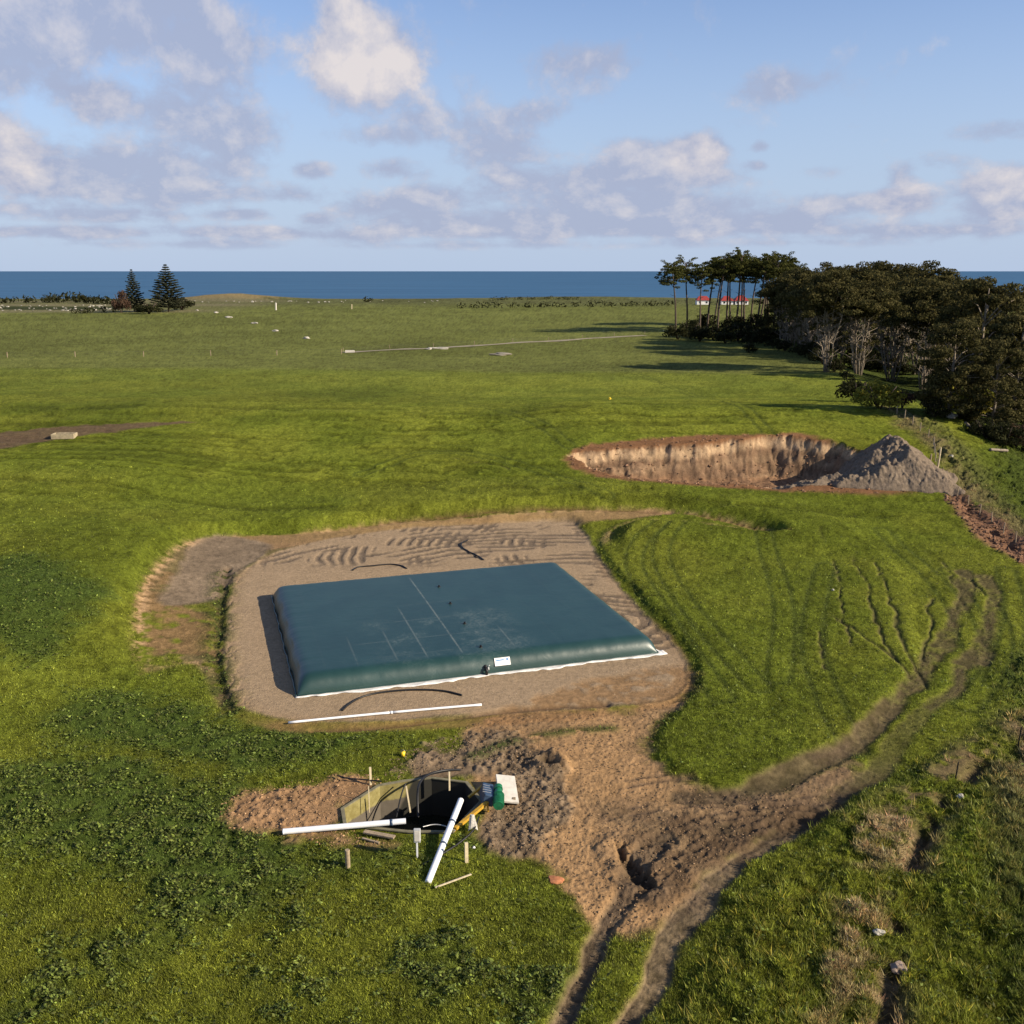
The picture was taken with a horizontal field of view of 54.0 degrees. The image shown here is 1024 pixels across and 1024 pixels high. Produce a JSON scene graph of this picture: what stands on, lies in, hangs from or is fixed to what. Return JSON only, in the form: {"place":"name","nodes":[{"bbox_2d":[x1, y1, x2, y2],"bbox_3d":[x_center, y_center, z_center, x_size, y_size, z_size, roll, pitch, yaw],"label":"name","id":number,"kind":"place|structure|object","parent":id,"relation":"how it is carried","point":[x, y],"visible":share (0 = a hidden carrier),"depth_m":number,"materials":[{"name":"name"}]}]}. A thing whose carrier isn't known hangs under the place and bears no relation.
{"place":"outdoors","nodes":[
{"label":"outdoors","id":0,"kind":"place"},
{"bbox_2d":[0,293,1023,1023],"bbox_3d":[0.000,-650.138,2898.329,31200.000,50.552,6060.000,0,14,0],"label":"ground","id":1,"kind":"structure","parent":0,"point":[246,405],"depth_m":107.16,"materials":[{"name":"green plant"}]},
{"bbox_2d":[0,293,114,303],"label":"hedge","id":2,"kind":"object","parent":1,"relation":"on","point":[85,299],"visible":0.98,"depth_m":813.18,"materials":[{"name":"green plant"}]},
{"bbox_2d":[51,432,77,438],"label":"water trough","id":3,"kind":"object","parent":1,"relation":"on","point":[64,435],"visible":1,"depth_m":156.03,"materials":[{"name":"beige concrete"}]},
{"bbox_2d":[43,291,86,301],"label":"hedge","id":4,"kind":"object","parent":1,"relation":"on","point":[55,296],"visible":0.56,"depth_m":853.38,"materials":[{"name":"green plant"}]},
{"bbox_2d":[69,306,117,313],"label":"hedge","id":5,"kind":"object","parent":1,"relation":"on","point":[88,310],"visible":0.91,"depth_m":626.38,"materials":[{"name":"green plant"}]},
{"bbox_2d":[110,290,131,312],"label":"shrub","id":6,"kind":"object","parent":1,"relation":"on","point":[121,299],"visible":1,"depth_m":628.70,"materials":[{"name":"brown plant"}]},
{"bbox_2d":[124,269,145,311],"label":"conifer tree","id":7,"kind":"object","parent":1,"relation":"on","point":[134,297],"visible":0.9,"depth_m":641.46,"materials":[{"name":"green plant"}]},
{"bbox_2d":[132,303,163,313],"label":"shrub","id":8,"kind":"object","parent":1,"relation":"on","point":[144,308],"visible":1,"depth_m":612.43,"materials":[{"name":"green plant"}]},
{"bbox_2d":[148,264,186,311],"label":"conifer tree","id":9,"kind":"object","parent":1,"relation":"on","point":[174,300],"visible":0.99,"depth_m":637.35,"materials":[{"name":"green plant"}]},
{"bbox_2d":[6,349,341,356],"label":"wire fence","id":10,"kind":"object","parent":1,"relation":"on","point":[176,354],"visible":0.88,"depth_m":321.83,"materials":[{"name":"grey metal"}]},
{"bbox_2d":[169,297,194,309],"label":"shrub","id":11,"kind":"object","parent":1,"relation":"on","point":[190,304],"visible":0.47,"depth_m":667.24,"materials":[{"name":"green plant"}]},
{"bbox_2d":[219,773,389,846],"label":"clay crumbs","id":12,"kind":"object","parent":1,"relation":"on","point":[299,812],"visible":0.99,"depth_m":57.40,"materials":[{"name":"soil"}]},
{"bbox_2d":[282,818,405,834],"bbox_3d":[-9.191,17.256,55.170,6.703,0.521,0.352,-1,14,-6],"label":"drain pipe","id":13,"kind":"object","parent":1,"relation":"on","point":[354,825],"visible":1,"depth_m":55.05,"materials":[{"name":"white plastic"}]},
{"bbox_2d":[345,849,349,868],"bbox_3d":[-8.493,18.029,51.949,0.259,1.272,0.259,-4,14,-17],"label":"fence post","id":14,"kind":"object","parent":1,"relation":"on","point":[347,858],"visible":0.92,"depth_m":51.82,"materials":[{"name":"beige wood"}]},
{"bbox_2d":[363,829,395,838],"bbox_3d":[-7.211,17.502,54.568,1.811,0.100,0.300,4,14,18],"label":"plank","id":15,"kind":"object","parent":1,"relation":"on","point":[379,834],"visible":1,"depth_m":54.48,"materials":[{"name":"brown wood"}]},
{"bbox_2d":[341,776,480,833],"bbox_3d":[-5.723,18.294,58.288,8.122,3.160,6.196,0,14,0],"label":"sump tank","id":16,"kind":"object","parent":1,"relation":"on","point":[438,799],"visible":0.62,"depth_m":60.45,"materials":[{"name":"plastic"}]},
{"bbox_2d":[416,769,460,817],"bbox_3d":[-4.759,16.524,60.232,1.190,1.382,4.698,8,15,29],"label":"suction hose","id":17,"kind":"object","parent":16,"relation":"on","point":[420,782],"visible":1,"depth_m":59.81,"materials":[{"name":"black plastic"}]},
{"bbox_2d":[454,782,503,831],"bbox_3d":[-1.647,16.590,56.719,2.454,1.414,4.020,3,14,11],"label":"effluent pump","id":18,"kind":"object","parent":16,"relation":"on","point":[490,795],"visible":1,"depth_m":56.98,"materials":[{"name":"yellow paint"}]},
{"bbox_2d":[468,814,477,830],"bbox_3d":[-2.146,17.021,55.081,0.565,0.964,0.347,0,14,0],"label":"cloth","id":19,"kind":"object","parent":18,"relation":"hanging from","point":[472,822],"visible":1,"depth_m":54.98,"materials":[{"name":"white fabric"}]},
{"bbox_2d":[413,828,420,857],"bbox_3d":[-4.947,17.385,52.523,0.360,1.825,0.252,0,14,0],"label":"control box","id":20,"kind":"object","parent":1,"relation":"on","point":[417,835],"visible":1,"depth_m":52.31,"materials":[{"name":"white plastic"}]},
{"bbox_2d":[425,798,463,882],"bbox_3d":[-3.562,17.477,53.769,0.373,0.975,7.051,3,14,10],"label":"drain pipe","id":21,"kind":"object","parent":1,"relation":"on","point":[442,845],"visible":1,"depth_m":53.29,"materials":[{"name":"white plastic"}]},
{"bbox_2d":[423,817,479,864],"bbox_3d":[-3.070,17.627,53.797,0.477,0.539,4.808,9,16,34],"label":"suction hose","id":22,"kind":"object","parent":1,"relation":"on","point":[459,842],"visible":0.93,"depth_m":53.97,"materials":[{"name":"black plastic"}]},
{"bbox_2d":[223,519,689,721],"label":"gravel pad","id":23,"kind":"object","parent":1,"relation":"on","point":[255,665],"visible":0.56,"depth_m":84.66,"materials":[{"name":"beige gravel"}]},
{"bbox_2d":[288,703,481,723],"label":"drain pipe","id":24,"kind":"object","parent":23,"relation":"on","point":[377,713],"visible":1,"depth_m":69.64,"materials":[{"name":"white plastic"}]},
{"bbox_2d":[341,689,461,710],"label":"hose","id":25,"kind":"object","parent":23,"relation":"on","point":[358,698],"visible":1,"depth_m":73.32,"materials":[{"name":"black plastic"}]},
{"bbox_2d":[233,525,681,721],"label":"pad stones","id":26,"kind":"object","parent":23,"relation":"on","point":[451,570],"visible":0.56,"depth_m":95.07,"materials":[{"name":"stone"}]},
{"bbox_2d":[271,562,658,695],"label":"bladder tank","id":27,"kind":"object","parent":23,"relation":"on","point":[344,635],"visible":1,"depth_m":82.79,"materials":[{"name":"teal plastic"}]},
{"bbox_2d":[295,649,666,697],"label":"ground sheet","id":28,"kind":"object","parent":23,"relation":"on","point":[661,652],"visible":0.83,"depth_m":76.12,"materials":[{"name":"white plastic"}]},
{"bbox_2d":[344,335,646,352],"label":"gravel lane","id":29,"kind":"structure","parent":1,"relation":"on","point":[505,343],"depth_m":379.63,"materials":[{"name":"grey gravel"}]},
{"bbox_2d":[0,518,1023,1023],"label":"broadleaf weeds","id":30,"kind":"object","parent":1,"relation":"on","point":[178,912],"visible":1,"depth_m":50.97,"materials":[{"name":"green plant"}]},
{"bbox_2d":[489,296,578,300],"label":"hedge","id":31,"kind":"object","parent":1,"relation":"on","point":[527,297],"visible":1,"depth_m":877.90,"materials":[{"name":"green plant"}]},
{"bbox_2d":[548,875,564,884],"bbox_3d":[2.209,18.636,50.792,0.934,0.324,0.700,0,14,0],"label":"clay lump","id":32,"kind":"object","parent":1,"relation":"on","point":[553,879],"visible":0.99,"depth_m":50.72,"materials":[{"name":"orange soil"}]},
{"bbox_2d":[456,300,673,307],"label":"hedge","id":33,"kind":"object","parent":1,"relation":"on","point":[573,303],"visible":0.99,"depth_m":720.02,"materials":[{"name":"green plant"}]},
{"bbox_2d":[654,259,689,329],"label":"pine tree","id":34,"kind":"object","parent":1,"relation":"on","point":[673,269],"visible":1,"depth_m":424.90,"materials":[{"name":"green plant"}]},
{"bbox_2d":[662,325,691,339],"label":"shrub","id":35,"kind":"object","parent":1,"relation":"on","point":[674,332],"visible":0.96,"depth_m":394.23,"materials":[{"name":"green plant"}]},
{"bbox_2d":[671,254,700,322],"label":"pine tree","id":36,"kind":"object","parent":1,"relation":"on","point":[687,269],"visible":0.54,"depth_m":434.29,"materials":[{"name":"green plant"}]},
{"bbox_2d":[675,319,702,336],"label":"shrub","id":37,"kind":"object","parent":1,"relation":"on","point":[691,323],"visible":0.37,"depth_m":405.91,"materials":[{"name":"green plant"}]},
{"bbox_2d":[685,327,714,340],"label":"shrub","id":38,"kind":"object","parent":1,"relation":"on","point":[699,334],"visible":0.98,"depth_m":386.00,"materials":[{"name":"green plant"}]},
{"bbox_2d":[688,314,716,327],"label":"shrub","id":39,"kind":"object","parent":1,"relation":"on","point":[703,320],"visible":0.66,"depth_m":453.14,"materials":[{"name":"green plant"}]},
{"bbox_2d":[688,265,718,325],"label":"pine tree","id":40,"kind":"object","parent":1,"relation":"on","point":[701,274],"visible":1,"depth_m":427.54,"materials":[{"name":"green plant"}]},
{"bbox_2d":[701,324,723,339],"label":"shrub","id":41,"kind":"object","parent":1,"relation":"on","point":[714,329],"visible":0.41,"depth_m":397.81,"materials":[{"name":"green plant"}]},
{"bbox_2d":[700,256,734,326],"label":"pine tree","id":42,"kind":"object","parent":1,"relation":"on","point":[716,268],"visible":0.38,"depth_m":444.82,"materials":[{"name":"green plant"}]},
{"bbox_2d":[703,250,743,327],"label":"pine tree","id":43,"kind":"object","parent":1,"relation":"on","point":[723,268],"visible":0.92,"depth_m":430.79,"materials":[{"name":"green plant"}]},
{"bbox_2d":[713,332,736,342],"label":"shrub","id":44,"kind":"object","parent":1,"relation":"on","point":[721,337],"visible":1,"depth_m":378.42,"materials":[{"name":"green plant"}]},
{"bbox_2d":[711,253,745,325],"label":"pine tree","id":45,"kind":"object","parent":1,"relation":"on","point":[727,292],"visible":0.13,"depth_m":452.25,"materials":[{"name":"green plant"}]},
{"bbox_2d":[719,315,744,329],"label":"shrub","id":46,"kind":"object","parent":1,"relation":"on","point":[728,321],"visible":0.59,"depth_m":443.50,"materials":[{"name":"green plant"}]},
{"bbox_2d":[562,432,907,495],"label":"excavation","id":47,"kind":"structure","parent":1,"relation":"in","point":[774,448],"depth_m":148.67,"materials":[{"name":"brown soil"}]},
{"bbox_2d":[565,434,905,493],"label":"pit rubble","id":48,"kind":"object","parent":47,"relation":"on","point":[697,483],"visible":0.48,"depth_m":147.46,"materials":[{"name":"soil"}]},
{"bbox_2d":[719,247,759,315],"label":"pine tree","id":49,"kind":"object","parent":1,"relation":"on","point":[744,265],"visible":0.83,"depth_m":432.53,"materials":[{"name":"green plant"}]},
{"bbox_2d":[727,253,755,320],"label":"pine tree","id":50,"kind":"object","parent":1,"relation":"on","point":[750,278],"visible":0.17,"depth_m":445.81,"materials":[{"name":"green plant"}]},
{"bbox_2d":[738,334,761,344],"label":"shrub","id":51,"kind":"object","parent":1,"relation":"on","point":[753,339],"visible":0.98,"depth_m":370.66,"materials":[{"name":"green plant"}]},
{"bbox_2d":[742,343,758,352],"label":"shrub","id":52,"kind":"object","parent":1,"relation":"on","point":[749,348],"visible":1,"depth_m":333.55,"materials":[{"name":"green plant"}]},
{"bbox_2d":[744,313,770,333],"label":"shrub","id":53,"kind":"object","parent":1,"relation":"on","point":[752,320],"visible":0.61,"depth_m":431.12,"materials":[{"name":"green plant"}]},
{"bbox_2d":[747,253,788,325],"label":"pine tree","id":54,"kind":"object","parent":1,"relation":"on","point":[761,265],"visible":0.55,"depth_m":433.88,"materials":[{"name":"green plant"}]},
{"bbox_2d":[752,272,793,343],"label":"cypress tree","id":55,"kind":"object","parent":1,"relation":"on","point":[758,294],"visible":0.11,"depth_m":368.55,"materials":[{"name":"green plant"}]},
{"bbox_2d":[758,253,794,326],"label":"pine tree","id":56,"kind":"object","parent":1,"relation":"on","point":[778,269],"visible":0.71,"depth_m":424.00,"materials":[{"name":"green plant"}]},
{"bbox_2d":[760,303,792,338],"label":"cypress tree","id":57,"kind":"object","parent":1,"relation":"on","point":[768,321],"visible":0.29,"depth_m":383.21,"materials":[{"name":"green plant"}]},
{"bbox_2d":[760,272,805,346],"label":"cypress tree","id":58,"kind":"object","parent":1,"relation":"on","point":[769,292],"visible":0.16,"depth_m":356.93,"materials":[{"name":"green plant"}]},
{"bbox_2d":[776,340,793,350],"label":"shrub","id":59,"kind":"object","parent":1,"relation":"on","point":[784,346],"visible":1,"depth_m":343.04,"materials":[{"name":"green plant"}]},
{"bbox_2d":[773,251,799,329],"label":"pine tree","id":60,"kind":"object","parent":1,"relation":"on","point":[781,257],"visible":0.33,"depth_m":436.83,"materials":[{"name":"green plant"}]},
{"bbox_2d":[768,267,827,344],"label":"cypress tree","id":61,"kind":"object","parent":1,"relation":"on","point":[795,269],"visible":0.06,"depth_m":359.59,"materials":[{"name":"green plant"}]},
{"bbox_2d":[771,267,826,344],"bbox_3d":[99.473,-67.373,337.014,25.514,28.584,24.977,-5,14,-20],"label":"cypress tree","id":62,"kind":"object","parent":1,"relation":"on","point":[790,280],"visible":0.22,"depth_m":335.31,"materials":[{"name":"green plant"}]},
{"bbox_2d":[779,274,836,347],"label":"cypress tree","id":63,"kind":"object","parent":1,"relation":"on","point":[810,330],"visible":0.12,"depth_m":316.44,"materials":[{"name":"green plant"}]},
{"bbox_2d":[796,341,825,358],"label":"shrub","id":64,"kind":"object","parent":1,"relation":"on","point":[810,346],"visible":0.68,"depth_m":314.51,"materials":[{"name":"green plant"}]},
{"bbox_2d":[808,349,837,363],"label":"shrub","id":65,"kind":"object","parent":1,"relation":"on","point":[816,358],"visible":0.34,"depth_m":294.22,"materials":[{"name":"green plant"}]},
{"bbox_2d":[781,268,880,371],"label":"cypress tree","id":66,"kind":"object","parent":1,"relation":"on","point":[822,300],"visible":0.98,"depth_m":258.76,"materials":[{"name":"green plant"}]},
{"bbox_2d":[807,262,855,325],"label":"cypress tree","id":67,"kind":"object","parent":1,"relation":"on","point":[826,265],"visible":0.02,"depth_m":395.31,"materials":[{"name":"green plant"}]},
{"bbox_2d":[825,359,847,371],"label":"shrub","id":68,"kind":"object","parent":1,"relation":"on","point":[836,365],"visible":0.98,"depth_m":265.01,"materials":[{"name":"green plant"}]},
{"bbox_2d":[661,405,1023,1023],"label":"tussock grass","id":69,"kind":"structure","parent":1,"relation":"on","point":[799,1021],"depth_m":47.82,"materials":[{"name":"green plant"}]},
{"bbox_2d":[825,261,874,348],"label":"cypress tree","id":70,"kind":"object","parent":1,"relation":"on","point":[857,269],"visible":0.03,"depth_m":395.61,"materials":[{"name":"green plant"}]},
{"bbox_2d":[828,269,876,357],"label":"cypress tree","id":71,"kind":"object","parent":1,"relation":"on","point":[837,343],"visible":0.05,"depth_m":358.31,"materials":[{"name":"green plant"}]},
{"bbox_2d":[835,378,878,402],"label":"shrub","id":72,"kind":"object","parent":1,"relation":"on","point":[849,387],"visible":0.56,"depth_m":184.04,"materials":[{"name":"green plant"}]},
{"bbox_2d":[772,434,965,495],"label":"soil heap","id":73,"kind":"object","parent":1,"relation":"on","point":[888,462],"visible":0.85,"depth_m":133.28,"materials":[{"name":"grey soil"}]},
{"bbox_2d":[833,270,911,375],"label":"cypress tree","id":74,"kind":"object","parent":1,"relation":"on","point":[884,296],"visible":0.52,"depth_m":267.47,"materials":[{"name":"green plant"}]},
{"bbox_2d":[849,379,908,408],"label":"shrub","id":75,"kind":"object","parent":1,"relation":"on","point":[863,395],"visible":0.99,"depth_m":165.88,"materials":[{"name":"green plant"}]},
{"bbox_2d":[869,260,918,350],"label":"cypress tree","id":76,"kind":"object","parent":1,"relation":"on","point":[883,265],"visible":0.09,"depth_m":386.58,"materials":[{"name":"green plant"}]},
{"bbox_2d":[866,272,923,381],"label":"cypress tree","id":77,"kind":"object","parent":1,"relation":"on","point":[908,283],"visible":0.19,"depth_m":323.00,"materials":[{"name":"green plant"}]},
{"bbox_2d":[890,960,907,974],"bbox_3d":[16.927,19.966,43.956,0.822,0.495,0.700,0,14,0],"label":"boulder","id":78,"kind":"object","parent":1,"relation":"on","point":[896,967],"visible":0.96,"depth_m":43.73,"materials":[{"name":"grey stone"}]},
{"bbox_2d":[865,263,936,363],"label":"cypress tree","id":79,"kind":"object","parent":1,"relation":"on","point":[909,269],"visible":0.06,"depth_m":364.43,"materials":[{"name":"green plant"}]},
{"bbox_2d":[891,390,915,408],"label":"shrub","id":80,"kind":"object","parent":1,"relation":"on","point":[908,398],"visible":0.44,"depth_m":166.76,"materials":[{"name":"green plant"}]},
{"bbox_2d":[896,364,914,374],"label":"shrub","id":81,"kind":"object","parent":1,"relation":"on","point":[905,369],"visible":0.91,"depth_m":344.26,"materials":[{"name":"green plant"}]},
{"bbox_2d":[890,260,960,374],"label":"cypress tree","id":82,"kind":"object","parent":1,"relation":"on","point":[945,275],"visible":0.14,"depth_m":337.62,"materials":[{"name":"green plant"}]},
{"bbox_2d":[877,277,979,389],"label":"cypress tree","id":83,"kind":"object","parent":1,"relation":"on","point":[926,314],"visible":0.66,"depth_m":293.92,"materials":[{"name":"green plant"}]},
{"bbox_2d":[921,401,951,417],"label":"shrub","id":84,"kind":"object","parent":1,"relation":"on","point":[938,410],"visible":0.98,"depth_m":159.91,"materials":[{"name":"green plant"}]},
{"bbox_2d":[898,276,995,369],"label":"cypress tree","id":85,"kind":"object","parent":1,"relation":"on","point":[940,300],"visible":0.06,"depth_m":300.92,"materials":[{"name":"green plant"}]},
{"bbox_2d":[913,318,994,414],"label":"cypress tree","id":86,"kind":"object","parent":1,"relation":"on","point":[956,332],"visible":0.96,"depth_m":157.98,"materials":[{"name":"green plant"}]},
{"bbox_2d":[889,404,1023,544],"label":"wire fence","id":87,"kind":"object","parent":1,"relation":"on","point":[991,513],"visible":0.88,"depth_m":129.77,"materials":[{"name":"grey metal"}]},
{"bbox_2d":[925,384,995,417],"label":"shrub","id":88,"kind":"object","parent":1,"relation":"on","point":[982,411],"visible":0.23,"depth_m":161.21,"materials":[{"name":"green plant"}]},
{"bbox_2d":[925,275,1023,398],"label":"cypress tree","id":89,"kind":"object","parent":1,"relation":"on","point":[986,294],"visible":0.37,"depth_m":240.53,"materials":[{"name":"green plant"}]},
{"bbox_2d":[943,490,1023,563],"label":"clay rubble","id":90,"kind":"object","parent":1,"relation":"on","point":[984,536],"visible":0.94,"depth_m":118.46,"materials":[{"name":"soil"}]},
{"bbox_2d":[965,419,1007,437],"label":"shrub","id":91,"kind":"object","parent":1,"relation":"on","point":[977,426],"visible":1,"depth_m":154.26,"materials":[{"name":"green plant"}]},
{"bbox_2d":[956,339,1023,424],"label":"cypress tree","id":92,"kind":"object","parent":1,"relation":"on","point":[998,350],"visible":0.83,"depth_m":157.62,"materials":[{"name":"green plant"}]},
{"bbox_2d":[957,292,1023,388],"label":"cypress tree","id":93,"kind":"object","parent":1,"relation":"on","point":[1004,313],"visible":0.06,"depth_m":270.20,"materials":[{"name":"green plant"}]},
{"bbox_2d":[982,314,1023,415],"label":"cypress tree","id":94,"kind":"object","parent":1,"relation":"on","point":[1014,333],"visible":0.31,"depth_m":223.66,"materials":[{"name":"green plant"}]},
{"bbox_2d":[984,421,1023,444],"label":"shrub","id":95,"kind":"object","parent":1,"relation":"on","point":[1004,438],"visible":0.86,"depth_m":153.15,"materials":[{"name":"green plant"}]},
{"bbox_2d":[0,271,1023,298],"bbox_3d":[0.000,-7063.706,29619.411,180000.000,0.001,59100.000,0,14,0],"label":"sea","id":96,"kind":"structure","parent":0,"point":[373,284],"depth_m":4344.15,"materials":[{"name":"liquid"}]},
{"bbox_2d":[0,0,1023,270],"label":"sky","id":97,"kind":"structure","parent":0,"point":[136,135],"materials":[{"name":"blue"}]},
{"bbox_2d":[695,296,708,304],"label":"farm house","id":98,"kind":"structure","parent":0,"point":[704,300],"depth_m":771.89,"materials":[{"name":"white paint"}]},
{"bbox_2d":[454,569,1001,1023],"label":"dirt track","id":99,"kind":"structure","parent":0,"point":[697,901],"depth_m":57.40,"materials":[{"name":"brown soil"}]},
{"bbox_2d":[385,731,565,853],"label":"soil clods","id":100,"kind":"object","parent":99,"relation":"on","point":[543,799],"visible":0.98,"depth_m":61.50,"materials":[{"name":"brown soil"}]},
{"bbox_3d":[0.112,16.748,58.004,0.200,0.550,0.200,0,14,0],"label":"timber block","id":101,"kind":"object","parent":99,"relation":"on","visible":0},
{"bbox_2d":[496,774,518,803],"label":"slab","id":102,"kind":"structure","parent":101,"relation":"on","point":[508,783],"depth_m":58.86,"materials":[{"name":"concrete"}]},
{"bbox_2d":[718,295,748,304],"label":"farm house","id":103,"kind":"structure","parent":0,"point":[724,300],"depth_m":771.70,"materials":[{"name":"white paint"}]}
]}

